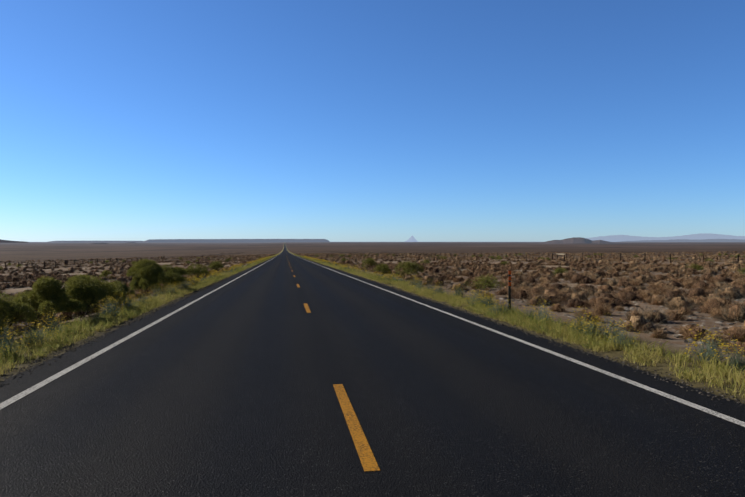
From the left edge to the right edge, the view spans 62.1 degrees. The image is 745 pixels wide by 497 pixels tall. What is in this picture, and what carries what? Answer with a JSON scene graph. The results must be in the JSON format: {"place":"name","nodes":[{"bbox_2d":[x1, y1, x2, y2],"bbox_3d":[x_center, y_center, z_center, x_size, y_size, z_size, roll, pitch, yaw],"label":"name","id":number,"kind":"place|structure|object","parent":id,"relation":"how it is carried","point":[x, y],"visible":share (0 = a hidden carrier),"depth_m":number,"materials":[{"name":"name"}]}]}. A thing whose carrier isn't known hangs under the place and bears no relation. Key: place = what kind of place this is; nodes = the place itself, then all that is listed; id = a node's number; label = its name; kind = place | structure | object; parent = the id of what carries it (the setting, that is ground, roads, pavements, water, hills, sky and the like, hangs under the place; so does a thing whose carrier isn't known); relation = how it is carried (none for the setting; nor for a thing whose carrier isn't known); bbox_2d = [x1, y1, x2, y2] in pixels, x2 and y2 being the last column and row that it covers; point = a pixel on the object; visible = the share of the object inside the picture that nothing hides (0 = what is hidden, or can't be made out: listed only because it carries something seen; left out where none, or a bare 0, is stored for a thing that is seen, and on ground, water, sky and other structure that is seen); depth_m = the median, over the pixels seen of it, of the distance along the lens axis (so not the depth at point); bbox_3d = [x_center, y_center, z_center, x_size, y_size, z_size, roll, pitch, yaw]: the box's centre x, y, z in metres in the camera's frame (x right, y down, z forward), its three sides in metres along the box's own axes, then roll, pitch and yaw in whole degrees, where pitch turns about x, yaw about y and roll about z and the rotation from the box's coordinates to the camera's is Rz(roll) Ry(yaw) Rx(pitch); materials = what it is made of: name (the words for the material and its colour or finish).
{"place":"outdoors","nodes":[
{"label":"outdoors","id":0,"kind":"place"},
{"bbox_2d":[0,239,27,242],"bbox_3d":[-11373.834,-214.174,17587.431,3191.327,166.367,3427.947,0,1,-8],"label":"ridge","id":1,"kind":"structure","parent":0,"point":[5,241],"depth_m":17419.04,"materials":[{"name":"stone"}]},
{"bbox_2d":[49,241,142,241],"bbox_3d":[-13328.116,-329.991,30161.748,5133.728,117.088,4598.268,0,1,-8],"label":"mesa","id":2,"kind":"structure","parent":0,"point":[95,241],"depth_m":28510.71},
{"bbox_2d":[143,239,329,241],"bbox_3d":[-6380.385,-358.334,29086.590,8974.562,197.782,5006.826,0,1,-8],"label":"mesa","id":3,"kind":"structure","parent":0,"point":[237,240],"depth_m":27289.63,"materials":[{"name":"brown stone"}]},
{"bbox_2d":[0,244,744,496],"bbox_3d":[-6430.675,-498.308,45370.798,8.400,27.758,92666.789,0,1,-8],"label":"road","id":4,"kind":"structure","parent":0,"point":[227,390],"depth_m":6.32,"materials":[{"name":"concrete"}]},
{"bbox_2d":[0,256,276,409],"bbox_3d":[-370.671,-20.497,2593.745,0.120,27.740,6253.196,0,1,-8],"label":"edge line","id":5,"kind":"object","parent":4,"relation":"on","point":[34,387],"visible":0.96,"depth_m":9.26,"materials":[{"name":"white paint"}]},
{"bbox_2d":[285,252,379,470],"bbox_3d":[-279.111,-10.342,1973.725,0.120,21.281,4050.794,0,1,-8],"label":"dashes","id":6,"kind":"object","parent":4,"relation":"on","point":[366,455],"visible":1,"depth_m":5.64,"materials":[{"name":"yellow paint"}]},
{"bbox_2d":[0,277,744,404],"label":"edge chippings","id":7,"kind":"object","parent":4,"relation":"on","point":[433,301],"visible":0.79,"depth_m":10.81,"materials":[{"name":"gravel"}]},
{"bbox_2d":[290,253,744,426],"bbox_3d":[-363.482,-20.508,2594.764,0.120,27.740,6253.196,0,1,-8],"label":"edge line","id":8,"kind":"object","parent":4,"relation":"on","point":[715,413],"visible":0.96,"depth_m":8.18,"materials":[{"name":"white paint"}]},
{"bbox_2d":[0,242,744,403],"bbox_3d":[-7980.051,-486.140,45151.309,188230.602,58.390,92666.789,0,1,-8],"label":"ground","id":9,"kind":"structure","parent":0,"point":[40,251],"depth_m":541.39,"materials":[{"name":"soil"}]},
{"bbox_2d":[5,252,241,268],"bbox_3d":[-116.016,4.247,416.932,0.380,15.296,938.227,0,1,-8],"label":"fence","id":10,"kind":"object","parent":9,"relation":"on","point":[105,260],"visible":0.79,"depth_m":195.13,"materials":[{"name":"brown wood"}]},
{"bbox_2d":[0,251,744,355],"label":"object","id":11,"kind":"object","parent":9,"relation":"on","point":[637,318],"visible":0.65,"depth_m":45.43,"materials":[{"name":"brown plant"}]},
{"bbox_2d":[0,251,744,353],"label":"dry shrubs","id":12,"kind":"object","parent":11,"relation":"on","point":[722,314],"visible":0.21,"depth_m":30.19,"materials":[{"name":"brown plant"}]},
{"bbox_2d":[0,254,744,398],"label":"verge grass","id":13,"kind":"structure","parent":9,"relation":"on","point":[54,342],"depth_m":12.05,"materials":[{"name":"green plant"}]},
{"bbox_2d":[0,253,744,337],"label":"green bushes","id":14,"kind":"object","parent":9,"relation":"on","point":[78,293],"visible":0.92,"depth_m":19.47,"materials":[{"name":"green plant"}]},
{"bbox_2d":[0,256,744,371],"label":"rabbitbrush","id":15,"kind":"object","parent":9,"relation":"on","point":[486,300],"visible":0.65,"depth_m":12.84,"materials":[{"name":"green plant"}]},
{"bbox_2d":[2,269,744,347],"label":"field stones","id":16,"kind":"object","parent":9,"relation":"on","point":[626,309],"visible":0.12,"depth_m":18.51,"materials":[{"name":"brown stone"}]},
{"bbox_2d":[405,235,417,241],"bbox_3d":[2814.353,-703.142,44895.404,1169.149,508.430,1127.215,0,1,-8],"label":"mountain peak","id":17,"kind":"structure","parent":9,"relation":"on","point":[411,239],"depth_m":44668.21,"materials":[{"name":"stone"}]},
{"bbox_2d":[508,270,510,308],"bbox_3d":[3.632,1.264,16.369,0.070,1.380,0.049,0,1,-8],"label":"delineator post","id":18,"kind":"object","parent":9,"relation":"on","point":[509,285],"visible":0.85,"depth_m":16.37,"materials":[{"name":"metal"}]},
{"bbox_2d":[331,251,744,263],"bbox_3d":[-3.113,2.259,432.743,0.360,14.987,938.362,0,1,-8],"label":"fence","id":19,"kind":"object","parent":9,"relation":"on","point":[620,255],"visible":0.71,"depth_m":120.48,"materials":[{"name":"brown wood"}]},
{"bbox_2d":[0,0,744,241],"label":"sky","id":20,"kind":"structure","parent":0,"point":[121,120],"materials":[{"name":"blue"}]},
{"bbox_2d":[534,237,624,243],"bbox_3d":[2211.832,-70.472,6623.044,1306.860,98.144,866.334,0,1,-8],"label":"hill","id":21,"kind":"structure","parent":0,"point":[575,240],"depth_m":6486.23,"materials":[{"name":"stone"}]},
{"bbox_2d":[586,233,744,241],"bbox_3d":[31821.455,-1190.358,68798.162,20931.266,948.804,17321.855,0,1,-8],"label":"mountains","id":22,"kind":"structure","parent":0,"point":[618,238],"depth_m":66856.14,"materials":[{"name":"stone"}]},
{"bbox_2d":[619,239,744,241],"bbox_3d":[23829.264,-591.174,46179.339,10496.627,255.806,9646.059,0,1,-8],"label":"hills","id":23,"kind":"structure","parent":0,"point":[711,240],"depth_m":44203.27,"materials":[{"name":"stone"}]}
]}

